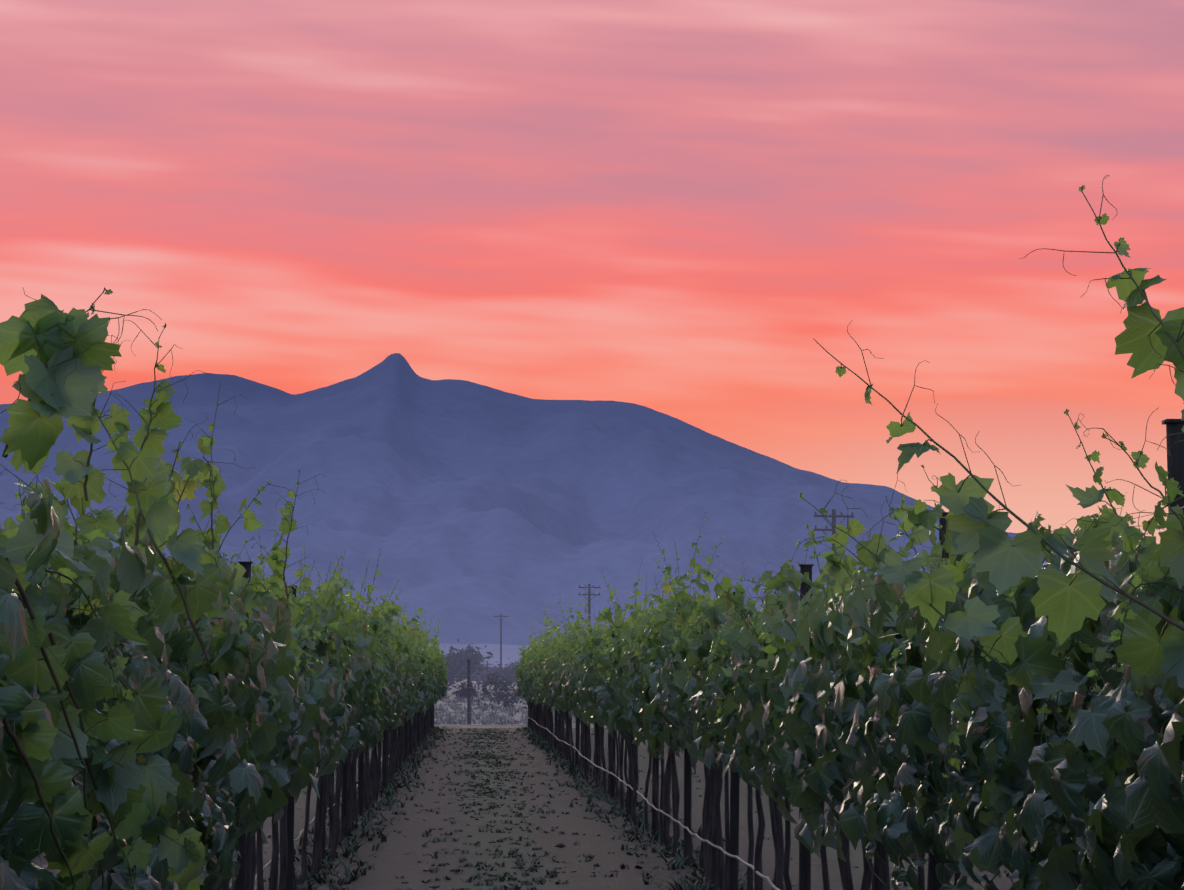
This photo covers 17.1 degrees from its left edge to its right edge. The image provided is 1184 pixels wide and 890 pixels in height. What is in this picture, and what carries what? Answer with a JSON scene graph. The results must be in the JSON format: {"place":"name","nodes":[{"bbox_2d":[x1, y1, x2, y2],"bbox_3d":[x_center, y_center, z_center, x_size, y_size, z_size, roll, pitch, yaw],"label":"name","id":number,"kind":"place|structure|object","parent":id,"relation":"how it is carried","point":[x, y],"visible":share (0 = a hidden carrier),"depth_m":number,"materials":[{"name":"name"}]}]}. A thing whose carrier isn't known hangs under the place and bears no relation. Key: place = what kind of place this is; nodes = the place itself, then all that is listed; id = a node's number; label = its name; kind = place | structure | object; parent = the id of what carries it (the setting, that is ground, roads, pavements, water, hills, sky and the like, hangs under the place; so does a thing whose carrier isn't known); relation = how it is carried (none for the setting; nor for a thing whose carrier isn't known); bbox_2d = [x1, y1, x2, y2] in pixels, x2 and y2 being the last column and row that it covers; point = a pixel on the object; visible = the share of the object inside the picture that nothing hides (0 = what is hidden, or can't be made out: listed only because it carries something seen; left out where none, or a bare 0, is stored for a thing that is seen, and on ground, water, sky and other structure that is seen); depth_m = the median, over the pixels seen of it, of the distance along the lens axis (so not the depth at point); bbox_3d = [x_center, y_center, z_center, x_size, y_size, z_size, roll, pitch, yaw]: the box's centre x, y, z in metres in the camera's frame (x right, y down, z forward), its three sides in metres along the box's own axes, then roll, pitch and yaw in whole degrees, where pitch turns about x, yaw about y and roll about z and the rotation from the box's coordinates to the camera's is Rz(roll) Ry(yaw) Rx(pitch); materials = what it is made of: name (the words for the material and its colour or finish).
{"place":"outdoors","nodes":[
{"label":"outdoors","id":0,"kind":"place"},
{"bbox_2d":[421,643,528,679],"bbox_3d":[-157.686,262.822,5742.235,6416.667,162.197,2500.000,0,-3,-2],"label":"foothills","id":1,"kind":"structure","parent":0,"point":[511,652],"depth_m":6346.40,"materials":[{"name":"blue"}]},
{"bbox_2d":[434,675,516,712],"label":"fence wires","id":2,"kind":"object","parent":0,"point":[475,675],"visible":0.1,"depth_m":112.56,"materials":[{"name":"grey metal"}]},
{"bbox_2d":[434,689,591,724],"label":"dry bunch grass","id":3,"kind":"structure","parent":0,"point":[490,721],"depth_m":140.52,"materials":[{"name":"plant"}]},
{"bbox_2d":[0,353,1046,646],"bbox_3d":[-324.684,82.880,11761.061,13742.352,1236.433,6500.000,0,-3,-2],"label":"mountain range","id":4,"kind":"structure","parent":0,"point":[468,509],"depth_m":12163.94,"materials":[{"name":"blue stone"}]},
{"bbox_2d":[456,726,606,727],"bbox_3d":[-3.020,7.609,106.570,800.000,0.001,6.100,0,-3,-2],"label":"headland track","id":5,"kind":"structure","parent":0,"point":[505,726],"depth_m":107.24,"materials":[{"name":"brown soil"}]},
{"bbox_2d":[0,0,1183,547],"label":"sky","id":6,"kind":"structure","parent":0,"point":[663,206],"materials":[{"name":"pink"}]},
{"bbox_2d":[173,680,1126,889],"bbox_3d":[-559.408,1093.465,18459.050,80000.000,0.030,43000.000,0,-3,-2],"label":"ground","id":7,"kind":"structure","parent":0,"point":[390,861],"depth_m":33.59,"materials":[{"name":"soil"}]},
{"bbox_2d":[443,639,492,697],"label":"mesquite tree","id":8,"kind":"object","parent":7,"relation":"on","point":[457,661],"visible":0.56,"depth_m":258.64,"materials":[{"name":"green plant"}]},
{"bbox_2d":[467,659,470,724],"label":"fence posts","id":9,"kind":"object","parent":7,"relation":"on","point":[468,695],"visible":0.12,"depth_m":112.57,"materials":[{"name":"wood"}]},
{"bbox_2d":[463,660,499,689],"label":"mesquite tree","id":10,"kind":"object","parent":7,"relation":"on","point":[485,672],"visible":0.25,"depth_m":467.95,"materials":[{"name":"grey plant"}]},
{"bbox_2d":[454,671,527,708],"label":"field scrub bushes","id":11,"kind":"object","parent":7,"relation":"on","point":[497,694],"visible":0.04,"depth_m":170.94,"materials":[{"name":"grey plant"}]},
{"bbox_2d":[493,614,508,686],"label":"utility pole","id":12,"kind":"object","parent":7,"relation":"on","point":[500,616],"visible":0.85,"depth_m":595.95,"materials":[{"name":"brown wood"}]},
{"bbox_2d":[483,658,519,685],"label":"mesquite tree","id":13,"kind":"object","parent":7,"relation":"on","point":[508,672],"visible":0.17,"depth_m":309.02,"materials":[{"name":"grey plant"}]},
{"bbox_2d":[352,728,660,874],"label":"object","id":14,"kind":"object","parent":7,"relation":"on","point":[561,845],"visible":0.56,"depth_m":36.94,"materials":[{"name":"green plant"}]},
{"bbox_2d":[264,728,783,886],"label":"fallen leaves","id":15,"kind":"object","parent":7,"relation":"on","point":[627,853],"visible":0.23,"depth_m":36.20,"materials":[{"name":"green plant"}]},
{"bbox_2d":[578,584,599,626],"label":"utility pole","id":16,"kind":"object","parent":7,"relation":"on","point":[589,599],"visible":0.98,"depth_m":405.71,"materials":[{"name":"brown wood"}]},
{"bbox_2d":[256,725,1010,889],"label":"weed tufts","id":17,"kind":"object","parent":7,"relation":"on","point":[414,762],"depth_m":34.61,"materials":[{"name":"green plant"}]},
{"bbox_2d":[155,419,1183,889],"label":"trellis posts","id":18,"kind":"object","parent":7,"relation":"on","point":[1175,467],"visible":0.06,"depth_m":22.72,"materials":[{"name":"brown wood"}]},
{"bbox_2d":[255,717,779,889],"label":"drip hose","id":19,"kind":"object","parent":18,"relation":"attached to","point":[690,832],"visible":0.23,"depth_m":25.48,"materials":[{"name":"black plastic"}]},
{"bbox_2d":[0,175,1183,889],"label":"vine","id":20,"kind":"object","parent":18,"relation":"on","point":[1040,817],"depth_m":9.19,"materials":[{"name":"green plant"}]},
{"bbox_2d":[814,509,853,577],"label":"utility pole","id":21,"kind":"object","parent":7,"relation":"on","point":[833,516],"visible":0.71,"depth_m":215.36,"materials":[{"name":"brown wood"}]},
{"bbox_2d":[498,512,850,621],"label":"power lines","id":22,"kind":"object","parent":21,"relation":"attached to","point":[694,577],"visible":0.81,"depth_m":272.63,"materials":[{"name":"metal"}]},
{"bbox_2d":[306,563,1049,656],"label":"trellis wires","id":23,"kind":"object","parent":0,"point":[878,637],"depth_m":12.14,"materials":[{"name":"grey metal"}]}
]}

